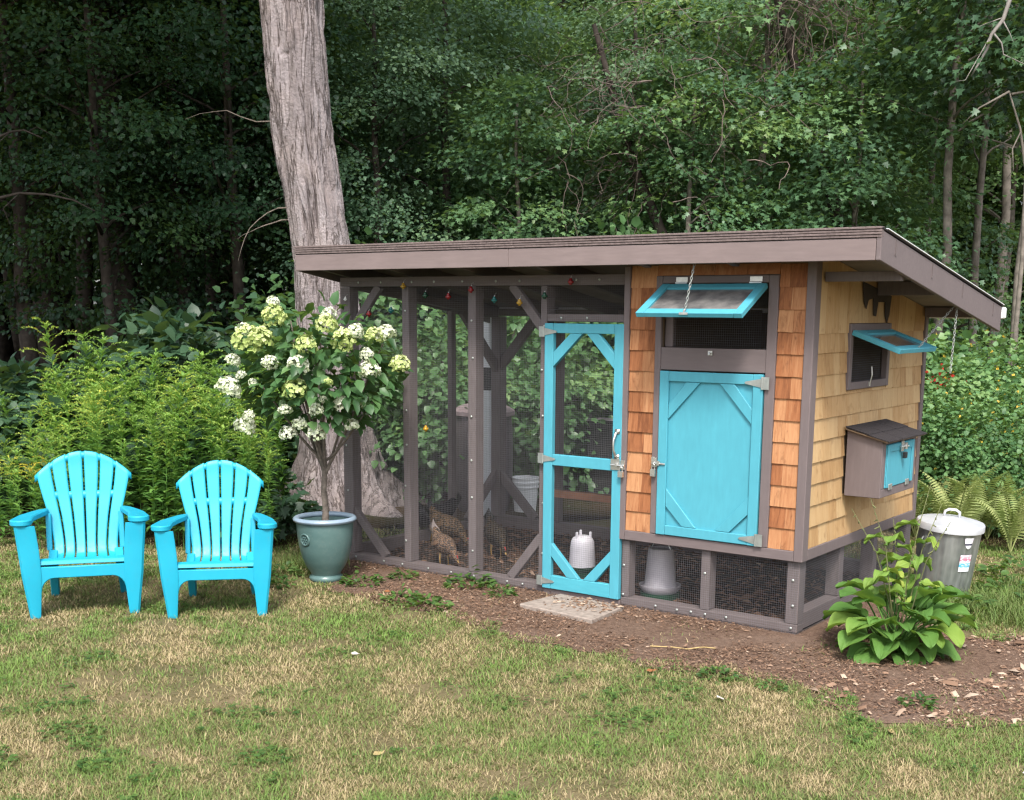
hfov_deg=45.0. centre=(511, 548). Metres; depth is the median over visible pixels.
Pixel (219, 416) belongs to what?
goldenrod
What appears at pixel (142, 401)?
goldenrod
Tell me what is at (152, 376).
goldenrod
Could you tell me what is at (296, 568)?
weed
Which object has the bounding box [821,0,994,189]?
canopy tree
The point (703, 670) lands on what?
weed
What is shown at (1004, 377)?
jewelweed
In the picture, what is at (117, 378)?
goldenrod
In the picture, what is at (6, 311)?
shaded tree
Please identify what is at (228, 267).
canopy tree
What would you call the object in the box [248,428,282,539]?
goldenrod
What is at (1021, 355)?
jewelweed
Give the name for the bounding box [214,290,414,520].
hydrangea tree
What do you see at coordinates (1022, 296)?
woodland tree
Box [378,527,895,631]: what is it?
run dirt floor
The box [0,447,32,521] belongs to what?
goldenrod
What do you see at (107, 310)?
shaded tree
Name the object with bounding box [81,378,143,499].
goldenrod
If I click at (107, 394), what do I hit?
goldenrod
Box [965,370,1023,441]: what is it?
jewelweed
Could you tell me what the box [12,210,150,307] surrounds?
woodland tree
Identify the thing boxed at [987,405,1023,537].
jewelweed
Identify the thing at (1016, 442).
jewelweed
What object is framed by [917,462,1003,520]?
fern
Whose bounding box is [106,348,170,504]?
goldenrod
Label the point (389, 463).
undergrowth bush
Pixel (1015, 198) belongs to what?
woodland tree
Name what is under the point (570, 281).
hanging ornament
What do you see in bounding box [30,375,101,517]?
goldenrod
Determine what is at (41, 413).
goldenrod
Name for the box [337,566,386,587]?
weed
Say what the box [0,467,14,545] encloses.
goldenrod
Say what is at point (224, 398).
goldenrod
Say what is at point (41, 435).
goldenrod
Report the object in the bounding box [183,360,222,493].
goldenrod
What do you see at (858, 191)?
maple tree
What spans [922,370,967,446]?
jewelweed
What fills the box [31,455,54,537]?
goldenrod
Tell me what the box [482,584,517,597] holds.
weed
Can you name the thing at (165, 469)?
goldenrod
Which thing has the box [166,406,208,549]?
goldenrod
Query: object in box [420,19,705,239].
ash tree
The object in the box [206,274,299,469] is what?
undergrowth bush
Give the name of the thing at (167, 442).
goldenrod
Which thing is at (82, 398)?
goldenrod
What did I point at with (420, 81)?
ash tree
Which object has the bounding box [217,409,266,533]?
goldenrod
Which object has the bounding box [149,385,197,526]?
goldenrod
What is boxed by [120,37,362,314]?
woodland tree
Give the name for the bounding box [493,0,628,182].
canopy tree
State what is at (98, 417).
goldenrod
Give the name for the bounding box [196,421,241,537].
goldenrod
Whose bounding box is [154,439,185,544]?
goldenrod
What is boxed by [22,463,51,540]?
goldenrod
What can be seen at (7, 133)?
dead bough
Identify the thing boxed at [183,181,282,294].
woodland tree
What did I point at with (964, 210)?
woodland tree
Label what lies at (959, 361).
jewelweed
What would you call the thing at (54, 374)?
goldenrod
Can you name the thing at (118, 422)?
goldenrod
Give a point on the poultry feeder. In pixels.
(659, 568)
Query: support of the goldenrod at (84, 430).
on the woodland floor at (461, 515)
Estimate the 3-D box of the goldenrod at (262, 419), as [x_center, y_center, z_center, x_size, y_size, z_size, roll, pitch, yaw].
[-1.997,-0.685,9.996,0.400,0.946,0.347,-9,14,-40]
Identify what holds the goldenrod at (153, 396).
on the woodland floor at (461, 515)
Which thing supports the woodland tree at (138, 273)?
on the woodland floor at (461, 515)
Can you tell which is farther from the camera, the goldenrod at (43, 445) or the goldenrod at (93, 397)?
the goldenrod at (43, 445)
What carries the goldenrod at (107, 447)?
on the woodland floor at (461, 515)
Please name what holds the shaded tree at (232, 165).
on the woodland floor at (461, 515)
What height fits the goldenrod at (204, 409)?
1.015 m
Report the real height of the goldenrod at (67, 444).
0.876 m
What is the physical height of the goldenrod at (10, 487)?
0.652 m
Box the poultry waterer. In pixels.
[569,530,596,578]
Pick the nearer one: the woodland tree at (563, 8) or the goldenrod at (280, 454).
the goldenrod at (280, 454)
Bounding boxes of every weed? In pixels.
[270,573,296,588]
[271,561,303,576]
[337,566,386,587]
[377,583,422,604]
[386,567,419,579]
[404,592,453,612]
[442,565,498,588]
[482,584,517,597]
[696,665,738,682]
[754,677,788,692]
[896,691,939,711]
[945,585,1000,612]
[974,563,1023,598]
[977,555,1023,578]
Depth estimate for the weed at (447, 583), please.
7.76 m
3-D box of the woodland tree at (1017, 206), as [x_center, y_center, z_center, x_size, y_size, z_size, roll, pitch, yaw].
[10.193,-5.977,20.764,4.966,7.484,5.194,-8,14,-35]
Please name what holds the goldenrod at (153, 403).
on the woodland floor at (461, 515)
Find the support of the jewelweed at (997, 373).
on the woodland floor at (461, 515)
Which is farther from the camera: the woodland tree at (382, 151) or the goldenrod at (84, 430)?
the woodland tree at (382, 151)
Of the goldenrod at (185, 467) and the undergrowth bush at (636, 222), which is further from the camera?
the undergrowth bush at (636, 222)
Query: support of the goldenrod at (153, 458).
on the ground at (424, 689)
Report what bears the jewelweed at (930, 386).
on the woodland floor at (461, 515)
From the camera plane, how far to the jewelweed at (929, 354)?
10.82 m
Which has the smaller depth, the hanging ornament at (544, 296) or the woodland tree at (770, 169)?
the hanging ornament at (544, 296)
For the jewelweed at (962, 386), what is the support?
on the woodland floor at (461, 515)
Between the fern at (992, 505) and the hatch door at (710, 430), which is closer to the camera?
the hatch door at (710, 430)
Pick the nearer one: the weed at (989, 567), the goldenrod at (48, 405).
the weed at (989, 567)
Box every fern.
[911,470,960,536]
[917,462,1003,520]
[937,466,1023,539]
[969,486,1023,552]
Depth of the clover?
5.24 m
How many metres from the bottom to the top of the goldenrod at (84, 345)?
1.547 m
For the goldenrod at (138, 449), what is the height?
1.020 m
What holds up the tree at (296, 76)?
on the woodland floor at (461, 515)
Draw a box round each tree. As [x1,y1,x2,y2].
[0,0,137,328]
[0,0,209,378]
[0,0,255,357]
[0,0,288,353]
[0,2,152,301]
[0,10,135,377]
[0,18,274,313]
[0,179,90,377]
[0,208,13,327]
[0,219,20,367]
[5,0,362,338]
[6,0,350,355]
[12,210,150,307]
[13,0,430,347]
[16,13,237,379]
[20,3,292,352]
[34,0,386,351]
[35,0,548,350]
[50,113,268,345]
[52,191,162,357]
[57,234,93,359]
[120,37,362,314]
[123,0,481,263]
[148,3,426,326]
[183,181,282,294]
[187,0,432,517]
[187,99,392,310]
[198,189,293,314]
[199,0,551,358]
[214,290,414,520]
[220,0,548,278]
[221,1,530,360]
[278,0,557,316]
[329,0,635,358]
[352,0,623,349]
[359,0,626,230]
[390,63,640,359]
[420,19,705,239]
[426,0,662,216]
[462,0,795,236]
[475,0,779,236]
[481,0,841,236]
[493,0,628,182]
[520,0,800,230]
[532,0,680,206]
[551,31,828,342]
[555,9,777,218]
[565,0,880,232]
[592,0,959,252]
[599,0,930,231]
[685,0,940,227]
[692,13,1017,351]
[693,20,982,261]
[715,3,996,251]
[748,6,1023,370]
[773,0,1023,233]
[782,0,988,327]
[811,0,1023,371]
[816,0,1023,340]
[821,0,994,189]
[836,0,1023,350]
[846,0,1023,331]
[869,0,1018,358]
[869,45,1023,366]
[889,0,1022,352]
[941,47,1023,324]
[955,121,1023,381]
[961,0,1023,80]
[963,91,1023,375]
[964,189,1023,301]
[983,149,1023,295]
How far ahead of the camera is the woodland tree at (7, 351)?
26.59 m
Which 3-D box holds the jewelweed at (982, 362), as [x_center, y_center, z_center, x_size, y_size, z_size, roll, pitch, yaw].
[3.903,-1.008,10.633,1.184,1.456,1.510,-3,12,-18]
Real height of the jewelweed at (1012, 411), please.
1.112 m
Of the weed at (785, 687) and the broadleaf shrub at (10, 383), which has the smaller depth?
the weed at (785, 687)
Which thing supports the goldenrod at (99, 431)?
on the ground at (424, 689)
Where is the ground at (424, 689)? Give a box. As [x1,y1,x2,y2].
[0,519,1023,799]
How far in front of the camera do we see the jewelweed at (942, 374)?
10.44 m
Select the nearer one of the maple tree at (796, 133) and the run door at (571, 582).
the run door at (571, 582)
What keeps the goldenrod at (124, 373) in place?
on the woodland floor at (461, 515)
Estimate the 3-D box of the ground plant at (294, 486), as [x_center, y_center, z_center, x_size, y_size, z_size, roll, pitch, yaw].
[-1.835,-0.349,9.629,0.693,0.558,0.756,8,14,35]
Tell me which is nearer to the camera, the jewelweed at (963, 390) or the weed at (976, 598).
the weed at (976, 598)
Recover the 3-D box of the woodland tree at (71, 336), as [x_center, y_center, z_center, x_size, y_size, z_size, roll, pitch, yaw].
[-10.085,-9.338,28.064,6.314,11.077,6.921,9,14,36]
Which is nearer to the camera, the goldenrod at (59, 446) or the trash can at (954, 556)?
the trash can at (954, 556)
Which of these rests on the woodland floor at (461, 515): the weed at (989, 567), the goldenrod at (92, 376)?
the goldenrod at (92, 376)
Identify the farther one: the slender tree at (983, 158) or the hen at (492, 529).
the slender tree at (983, 158)
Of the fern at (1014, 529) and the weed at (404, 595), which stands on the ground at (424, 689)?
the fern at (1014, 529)
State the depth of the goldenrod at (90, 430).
9.17 m
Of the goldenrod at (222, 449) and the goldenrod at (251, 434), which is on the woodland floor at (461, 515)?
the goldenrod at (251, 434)
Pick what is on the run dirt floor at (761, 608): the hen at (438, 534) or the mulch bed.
the hen at (438, 534)
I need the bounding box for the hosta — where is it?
[822,481,977,666]
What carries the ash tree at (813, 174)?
on the woodland floor at (461, 515)
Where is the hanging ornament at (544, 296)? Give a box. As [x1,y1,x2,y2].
[541,289,547,298]
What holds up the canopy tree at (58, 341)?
on the woodland floor at (461, 515)
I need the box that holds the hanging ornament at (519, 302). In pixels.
[516,295,521,305]
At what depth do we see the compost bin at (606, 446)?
11.26 m
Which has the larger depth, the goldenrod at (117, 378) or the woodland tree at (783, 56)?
the woodland tree at (783, 56)
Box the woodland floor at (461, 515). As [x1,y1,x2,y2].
[0,373,1023,550]
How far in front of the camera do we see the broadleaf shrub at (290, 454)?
10.80 m
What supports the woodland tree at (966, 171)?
on the woodland floor at (461, 515)
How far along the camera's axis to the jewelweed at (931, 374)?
10.54 m
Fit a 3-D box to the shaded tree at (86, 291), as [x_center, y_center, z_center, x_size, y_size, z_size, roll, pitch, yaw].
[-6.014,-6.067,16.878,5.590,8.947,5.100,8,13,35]
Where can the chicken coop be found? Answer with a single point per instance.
(767, 396)
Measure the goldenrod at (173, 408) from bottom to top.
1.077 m
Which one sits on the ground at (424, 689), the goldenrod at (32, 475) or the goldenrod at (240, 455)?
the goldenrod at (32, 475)
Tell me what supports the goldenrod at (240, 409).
on the woodland floor at (461, 515)
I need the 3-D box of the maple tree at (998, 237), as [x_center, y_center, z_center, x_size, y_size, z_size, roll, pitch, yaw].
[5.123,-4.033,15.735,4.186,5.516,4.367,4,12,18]
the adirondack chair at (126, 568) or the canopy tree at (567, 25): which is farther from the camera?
the canopy tree at (567, 25)
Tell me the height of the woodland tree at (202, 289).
7.582 m
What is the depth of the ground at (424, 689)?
5.36 m
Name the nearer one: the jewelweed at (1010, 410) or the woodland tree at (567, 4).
the jewelweed at (1010, 410)
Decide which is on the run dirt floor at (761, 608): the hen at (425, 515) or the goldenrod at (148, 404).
the hen at (425, 515)
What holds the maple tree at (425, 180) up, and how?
on the woodland floor at (461, 515)
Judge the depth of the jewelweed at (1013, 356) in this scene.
10.67 m
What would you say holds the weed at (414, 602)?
on the mulch bed
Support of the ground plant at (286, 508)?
on the woodland floor at (461, 515)
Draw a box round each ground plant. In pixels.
[230,477,322,546]
[240,468,311,533]
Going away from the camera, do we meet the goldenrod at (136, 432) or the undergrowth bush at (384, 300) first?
the goldenrod at (136, 432)
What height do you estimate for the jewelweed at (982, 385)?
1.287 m
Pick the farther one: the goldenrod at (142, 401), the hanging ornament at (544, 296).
the goldenrod at (142, 401)
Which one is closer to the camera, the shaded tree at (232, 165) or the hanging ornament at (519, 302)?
the hanging ornament at (519, 302)
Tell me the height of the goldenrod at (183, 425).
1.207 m
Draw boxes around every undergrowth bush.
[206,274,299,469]
[256,298,428,346]
[270,226,443,463]
[282,327,458,500]
[367,309,514,495]
[369,310,565,503]
[376,316,611,489]
[390,313,587,466]
[432,316,613,506]
[441,316,623,488]
[467,319,613,480]
[539,214,678,375]
[566,322,623,490]
[923,270,1015,406]
[926,318,980,377]
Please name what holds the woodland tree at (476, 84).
on the woodland floor at (461, 515)
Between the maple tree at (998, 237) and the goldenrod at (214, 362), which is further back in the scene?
the maple tree at (998, 237)
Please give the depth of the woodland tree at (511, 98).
20.84 m
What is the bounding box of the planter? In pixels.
[293,511,356,582]
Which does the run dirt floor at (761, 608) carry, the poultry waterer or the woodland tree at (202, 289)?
the poultry waterer
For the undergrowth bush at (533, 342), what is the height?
2.051 m
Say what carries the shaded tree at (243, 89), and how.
on the woodland floor at (461, 515)
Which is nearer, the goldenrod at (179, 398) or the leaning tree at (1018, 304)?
the goldenrod at (179, 398)
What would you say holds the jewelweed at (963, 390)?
on the woodland floor at (461, 515)
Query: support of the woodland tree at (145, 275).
on the woodland floor at (461, 515)
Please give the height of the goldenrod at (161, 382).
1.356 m
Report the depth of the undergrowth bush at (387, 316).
13.09 m
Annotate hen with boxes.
[418,492,461,542]
[424,498,466,544]
[429,519,458,564]
[484,509,507,558]
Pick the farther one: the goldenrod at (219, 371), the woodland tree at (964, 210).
the woodland tree at (964, 210)
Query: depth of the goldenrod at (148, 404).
9.34 m
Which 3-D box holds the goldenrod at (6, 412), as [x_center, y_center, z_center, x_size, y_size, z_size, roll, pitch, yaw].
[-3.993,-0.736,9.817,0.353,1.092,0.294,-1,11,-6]
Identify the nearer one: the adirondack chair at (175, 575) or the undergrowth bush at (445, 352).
the adirondack chair at (175, 575)
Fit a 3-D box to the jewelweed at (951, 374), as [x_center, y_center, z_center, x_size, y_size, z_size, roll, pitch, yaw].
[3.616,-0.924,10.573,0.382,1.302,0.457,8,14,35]
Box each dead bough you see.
[0,127,56,165]
[0,191,94,227]
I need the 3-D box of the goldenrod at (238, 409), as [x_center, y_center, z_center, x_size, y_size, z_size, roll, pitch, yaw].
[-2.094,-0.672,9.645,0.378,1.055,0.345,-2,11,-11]
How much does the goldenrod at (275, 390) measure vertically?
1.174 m
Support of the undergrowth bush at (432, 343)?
on the woodland floor at (461, 515)
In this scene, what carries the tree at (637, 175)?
on the woodland floor at (461, 515)
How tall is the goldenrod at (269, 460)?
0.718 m
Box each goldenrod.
[0,388,29,513]
[0,437,23,517]
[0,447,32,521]
[0,455,22,542]
[0,459,9,537]
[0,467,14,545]
[1,409,48,525]
[1,468,29,539]
[7,462,46,549]
[15,426,50,534]
[18,434,42,506]
[20,439,57,542]
[21,317,78,482]
[22,398,72,522]
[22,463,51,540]
[23,423,66,528]
[27,369,71,483]
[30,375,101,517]
[30,432,59,499]
[30,446,71,529]
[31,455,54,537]
[34,416,87,533]
[37,360,84,489]
[37,394,79,514]
[40,367,83,488]
[44,421,82,534]
[59,391,101,519]
[60,365,114,501]
[61,328,112,464]
[64,409,128,525]
[66,397,106,532]
[67,367,108,482]
[68,332,128,461]
[68,387,111,516]
[69,390,116,543]
[74,401,129,553]
[75,379,110,510]
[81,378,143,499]
[83,367,134,506]
[87,403,148,521]
[94,383,122,489]
[96,374,153,521]
[99,358,152,525]
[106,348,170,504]
[107,439,144,527]
[111,404,161,509]
[113,367,172,515]
[119,392,144,504]
[123,377,173,521]
[127,348,178,521]
[128,399,175,518]
[129,405,173,549]
[130,396,167,536]
[131,421,177,532]
[132,388,175,515]
[135,354,184,498]
[139,395,186,513]
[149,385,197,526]
[151,383,194,499]
[153,410,181,530]
[154,395,201,535]
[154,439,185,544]
[155,378,203,512]
[159,368,205,541]
[162,360,208,501]
[165,375,214,505]
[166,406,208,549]
[170,347,222,467]
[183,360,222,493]
[184,400,226,506]
[186,383,234,523]
[189,355,236,483]
[189,388,215,496]
[194,363,242,507]
[195,392,250,521]
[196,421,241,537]
[201,392,245,515]
[203,397,246,511]
[207,413,242,521]
[216,364,261,506]
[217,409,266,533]
[219,399,255,505]
[225,421,275,523]
[228,424,266,547]
[230,335,266,488]
[230,390,264,485]
[235,399,262,492]
[239,433,271,523]
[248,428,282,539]
[249,388,282,505]
[253,387,277,490]
[253,450,288,533]
[257,414,286,492]
[260,384,295,498]
[270,390,291,492]
[270,399,290,497]
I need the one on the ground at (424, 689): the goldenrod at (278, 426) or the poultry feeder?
the goldenrod at (278, 426)
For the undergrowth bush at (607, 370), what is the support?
on the woodland floor at (461, 515)
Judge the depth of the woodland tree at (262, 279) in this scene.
22.73 m
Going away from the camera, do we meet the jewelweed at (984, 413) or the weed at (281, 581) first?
the weed at (281, 581)
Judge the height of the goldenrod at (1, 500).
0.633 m
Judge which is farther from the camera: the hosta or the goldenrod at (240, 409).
the goldenrod at (240, 409)
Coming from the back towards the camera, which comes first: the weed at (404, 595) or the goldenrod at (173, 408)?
the goldenrod at (173, 408)
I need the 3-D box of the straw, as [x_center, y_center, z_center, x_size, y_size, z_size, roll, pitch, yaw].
[0.875,0.504,6.337,0.333,0.024,0.036,3,11,11]
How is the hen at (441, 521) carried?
on the run dirt floor at (761, 608)
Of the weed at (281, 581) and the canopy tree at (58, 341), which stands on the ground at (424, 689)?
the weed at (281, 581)
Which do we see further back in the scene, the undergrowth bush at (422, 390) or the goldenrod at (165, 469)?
the undergrowth bush at (422, 390)
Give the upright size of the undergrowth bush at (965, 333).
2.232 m
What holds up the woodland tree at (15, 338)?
on the woodland floor at (461, 515)
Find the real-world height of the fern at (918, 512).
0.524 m
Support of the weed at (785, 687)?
on the ground at (424, 689)
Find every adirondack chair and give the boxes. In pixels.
[9,451,148,618]
[151,460,276,618]
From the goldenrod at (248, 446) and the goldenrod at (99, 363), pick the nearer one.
the goldenrod at (248, 446)
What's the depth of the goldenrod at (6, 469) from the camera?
9.55 m
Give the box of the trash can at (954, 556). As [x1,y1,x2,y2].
[914,508,985,599]
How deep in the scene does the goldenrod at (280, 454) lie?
9.70 m
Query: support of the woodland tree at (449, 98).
on the woodland floor at (461, 515)
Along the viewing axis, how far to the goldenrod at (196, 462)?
9.55 m
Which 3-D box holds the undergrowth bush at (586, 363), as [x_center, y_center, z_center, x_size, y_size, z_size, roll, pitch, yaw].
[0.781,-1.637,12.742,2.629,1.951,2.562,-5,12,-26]
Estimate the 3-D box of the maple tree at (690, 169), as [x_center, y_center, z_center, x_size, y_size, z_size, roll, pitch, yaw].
[1.698,-3.097,13.405,3.275,4.516,3.382,7,13,31]
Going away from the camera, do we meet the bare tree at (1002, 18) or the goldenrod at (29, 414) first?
the goldenrod at (29, 414)
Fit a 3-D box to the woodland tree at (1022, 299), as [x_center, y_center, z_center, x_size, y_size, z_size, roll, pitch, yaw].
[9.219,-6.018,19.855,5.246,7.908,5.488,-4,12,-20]
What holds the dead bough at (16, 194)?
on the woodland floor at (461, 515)
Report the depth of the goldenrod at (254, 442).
9.29 m
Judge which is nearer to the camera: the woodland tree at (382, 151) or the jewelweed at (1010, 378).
the jewelweed at (1010, 378)
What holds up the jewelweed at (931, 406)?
on the woodland floor at (461, 515)
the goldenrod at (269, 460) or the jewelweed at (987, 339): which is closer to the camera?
the goldenrod at (269, 460)
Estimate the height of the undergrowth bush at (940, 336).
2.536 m
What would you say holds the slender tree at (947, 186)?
on the woodland floor at (461, 515)
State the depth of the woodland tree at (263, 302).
30.70 m
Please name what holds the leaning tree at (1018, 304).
on the woodland floor at (461, 515)
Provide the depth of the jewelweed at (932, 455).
9.69 m
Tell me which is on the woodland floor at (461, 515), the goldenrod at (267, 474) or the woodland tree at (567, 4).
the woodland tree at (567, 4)
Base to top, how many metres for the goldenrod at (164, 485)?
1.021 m
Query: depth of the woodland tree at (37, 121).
18.18 m
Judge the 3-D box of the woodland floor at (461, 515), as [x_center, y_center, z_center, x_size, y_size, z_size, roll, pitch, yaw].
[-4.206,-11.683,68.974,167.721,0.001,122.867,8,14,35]
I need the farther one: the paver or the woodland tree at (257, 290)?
the woodland tree at (257, 290)
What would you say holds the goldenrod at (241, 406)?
on the woodland floor at (461, 515)
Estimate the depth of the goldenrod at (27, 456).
10.07 m
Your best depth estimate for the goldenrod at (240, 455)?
10.18 m
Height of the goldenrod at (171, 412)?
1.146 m
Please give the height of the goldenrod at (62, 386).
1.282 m
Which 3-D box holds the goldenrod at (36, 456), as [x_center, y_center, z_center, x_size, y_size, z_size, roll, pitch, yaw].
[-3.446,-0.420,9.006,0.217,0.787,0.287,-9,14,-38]
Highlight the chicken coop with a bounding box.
[293,226,1006,633]
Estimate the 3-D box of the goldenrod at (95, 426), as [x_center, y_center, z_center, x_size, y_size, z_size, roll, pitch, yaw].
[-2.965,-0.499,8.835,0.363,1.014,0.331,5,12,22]
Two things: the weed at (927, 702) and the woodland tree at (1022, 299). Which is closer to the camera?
the weed at (927, 702)
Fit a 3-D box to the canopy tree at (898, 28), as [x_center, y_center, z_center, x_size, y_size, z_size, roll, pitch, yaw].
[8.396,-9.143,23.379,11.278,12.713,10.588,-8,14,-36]
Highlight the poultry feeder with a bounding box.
[639,543,680,600]
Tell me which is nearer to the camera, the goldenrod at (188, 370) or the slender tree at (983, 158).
the goldenrod at (188, 370)
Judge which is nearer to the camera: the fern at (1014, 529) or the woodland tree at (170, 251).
the fern at (1014, 529)
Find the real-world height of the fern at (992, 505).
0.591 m
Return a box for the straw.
[650,646,714,649]
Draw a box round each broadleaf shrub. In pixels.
[0,352,120,514]
[5,346,152,502]
[15,291,298,515]
[107,349,298,499]
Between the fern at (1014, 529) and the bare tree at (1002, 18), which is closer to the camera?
the fern at (1014, 529)
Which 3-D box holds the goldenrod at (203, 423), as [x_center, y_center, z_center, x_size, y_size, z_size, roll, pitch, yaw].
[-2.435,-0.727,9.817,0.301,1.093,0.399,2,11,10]
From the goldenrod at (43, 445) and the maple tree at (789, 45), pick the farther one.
the maple tree at (789, 45)
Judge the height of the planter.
0.417 m
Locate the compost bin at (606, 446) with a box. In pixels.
[586,413,612,494]
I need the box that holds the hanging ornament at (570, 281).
[568,274,573,284]
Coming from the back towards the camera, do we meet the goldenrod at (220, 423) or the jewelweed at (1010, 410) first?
the jewelweed at (1010, 410)
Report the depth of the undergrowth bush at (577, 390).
11.10 m
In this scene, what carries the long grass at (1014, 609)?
on the ground at (424, 689)
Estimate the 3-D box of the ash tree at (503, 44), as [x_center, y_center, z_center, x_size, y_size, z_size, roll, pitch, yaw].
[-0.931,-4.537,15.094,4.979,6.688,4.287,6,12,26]
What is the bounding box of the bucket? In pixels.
[512,475,538,511]
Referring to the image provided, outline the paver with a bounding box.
[520,594,623,623]
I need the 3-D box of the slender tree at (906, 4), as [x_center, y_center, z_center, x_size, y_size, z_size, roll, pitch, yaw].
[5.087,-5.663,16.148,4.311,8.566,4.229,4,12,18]
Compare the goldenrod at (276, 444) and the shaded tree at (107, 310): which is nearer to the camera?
the goldenrod at (276, 444)
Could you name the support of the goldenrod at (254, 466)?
on the woodland floor at (461, 515)
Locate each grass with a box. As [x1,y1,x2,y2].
[271,549,1023,634]
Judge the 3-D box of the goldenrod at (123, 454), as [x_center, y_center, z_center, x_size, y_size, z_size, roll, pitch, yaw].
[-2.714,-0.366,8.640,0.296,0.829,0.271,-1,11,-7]
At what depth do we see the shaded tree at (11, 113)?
13.95 m
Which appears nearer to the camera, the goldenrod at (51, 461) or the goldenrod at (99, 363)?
the goldenrod at (51, 461)
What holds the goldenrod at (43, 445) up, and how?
on the woodland floor at (461, 515)
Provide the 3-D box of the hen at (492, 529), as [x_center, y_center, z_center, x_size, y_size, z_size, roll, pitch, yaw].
[-0.105,-0.097,8.579,0.166,0.333,0.418,-3,12,-18]
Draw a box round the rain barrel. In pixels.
[456,403,514,511]
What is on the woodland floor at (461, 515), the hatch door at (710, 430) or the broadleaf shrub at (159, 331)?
the broadleaf shrub at (159, 331)
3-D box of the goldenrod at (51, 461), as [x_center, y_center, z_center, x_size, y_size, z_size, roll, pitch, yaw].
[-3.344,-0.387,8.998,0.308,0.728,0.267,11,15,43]
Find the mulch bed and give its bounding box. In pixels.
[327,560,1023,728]
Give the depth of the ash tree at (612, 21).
14.00 m
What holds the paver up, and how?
on the mulch bed
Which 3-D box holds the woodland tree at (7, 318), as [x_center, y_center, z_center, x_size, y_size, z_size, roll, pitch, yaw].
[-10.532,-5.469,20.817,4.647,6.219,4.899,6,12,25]
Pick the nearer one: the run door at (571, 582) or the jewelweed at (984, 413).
the run door at (571, 582)
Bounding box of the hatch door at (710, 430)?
[650,371,768,546]
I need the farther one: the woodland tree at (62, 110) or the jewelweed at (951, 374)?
the woodland tree at (62, 110)
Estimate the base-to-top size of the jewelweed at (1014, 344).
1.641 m
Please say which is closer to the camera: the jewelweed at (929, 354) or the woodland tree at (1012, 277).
the jewelweed at (929, 354)
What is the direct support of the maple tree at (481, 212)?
on the woodland floor at (461, 515)
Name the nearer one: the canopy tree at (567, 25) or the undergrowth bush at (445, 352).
the undergrowth bush at (445, 352)
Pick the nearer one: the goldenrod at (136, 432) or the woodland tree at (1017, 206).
the goldenrod at (136, 432)
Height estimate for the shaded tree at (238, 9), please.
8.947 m
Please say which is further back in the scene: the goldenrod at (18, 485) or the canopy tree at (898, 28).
the canopy tree at (898, 28)
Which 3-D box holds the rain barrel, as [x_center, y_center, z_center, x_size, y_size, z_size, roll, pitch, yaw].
[-0.245,-0.796,10.647,0.536,0.937,0.536,8,14,35]
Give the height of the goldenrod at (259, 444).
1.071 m
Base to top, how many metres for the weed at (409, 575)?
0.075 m
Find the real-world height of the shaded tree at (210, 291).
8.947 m
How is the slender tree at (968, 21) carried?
on the woodland floor at (461, 515)
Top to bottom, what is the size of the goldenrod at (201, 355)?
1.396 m
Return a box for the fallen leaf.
[373,750,384,754]
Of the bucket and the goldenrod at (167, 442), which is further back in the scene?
the bucket
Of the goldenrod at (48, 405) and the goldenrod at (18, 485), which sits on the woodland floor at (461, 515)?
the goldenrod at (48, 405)
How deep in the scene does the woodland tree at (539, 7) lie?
17.74 m
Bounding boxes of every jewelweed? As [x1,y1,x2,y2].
[915,412,967,515]
[916,386,1017,514]
[917,377,986,507]
[918,373,1010,479]
[918,390,1013,518]
[919,365,1012,500]
[920,364,969,475]
[922,345,984,448]
[922,356,972,432]
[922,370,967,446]
[924,386,1023,533]
[925,343,1008,449]
[925,363,954,400]
[926,341,970,412]
[934,341,1023,425]
[934,345,1023,458]
[935,397,1023,537]
[936,330,1023,392]
[941,371,1023,466]
[950,323,1023,393]
[950,372,1023,472]
[952,332,1023,407]
[952,358,1022,416]
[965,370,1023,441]
[969,396,1023,493]
[977,389,1023,463]
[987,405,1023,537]
[990,363,1023,397]
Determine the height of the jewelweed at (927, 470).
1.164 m
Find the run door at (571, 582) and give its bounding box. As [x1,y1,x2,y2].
[536,323,624,599]
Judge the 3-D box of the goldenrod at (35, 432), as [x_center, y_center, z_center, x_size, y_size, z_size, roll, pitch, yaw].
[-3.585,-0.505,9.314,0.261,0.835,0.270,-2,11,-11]
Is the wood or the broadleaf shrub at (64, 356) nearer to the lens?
the broadleaf shrub at (64, 356)
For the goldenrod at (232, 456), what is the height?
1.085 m
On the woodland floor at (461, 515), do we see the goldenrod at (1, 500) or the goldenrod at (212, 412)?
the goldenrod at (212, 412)
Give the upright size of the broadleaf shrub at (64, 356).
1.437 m
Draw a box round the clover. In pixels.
[0,550,1023,799]
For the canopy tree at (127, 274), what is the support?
on the woodland floor at (461, 515)
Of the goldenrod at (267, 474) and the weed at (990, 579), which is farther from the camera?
the goldenrod at (267, 474)
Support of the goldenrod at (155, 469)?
on the woodland floor at (461, 515)
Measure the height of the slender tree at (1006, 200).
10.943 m
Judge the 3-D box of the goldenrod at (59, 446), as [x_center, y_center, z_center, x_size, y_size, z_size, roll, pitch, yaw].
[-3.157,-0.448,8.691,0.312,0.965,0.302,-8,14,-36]
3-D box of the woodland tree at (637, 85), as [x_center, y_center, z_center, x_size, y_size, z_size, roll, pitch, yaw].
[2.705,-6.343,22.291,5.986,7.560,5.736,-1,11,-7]
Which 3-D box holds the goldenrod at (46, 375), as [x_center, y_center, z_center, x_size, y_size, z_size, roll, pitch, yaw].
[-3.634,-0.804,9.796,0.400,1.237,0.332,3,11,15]

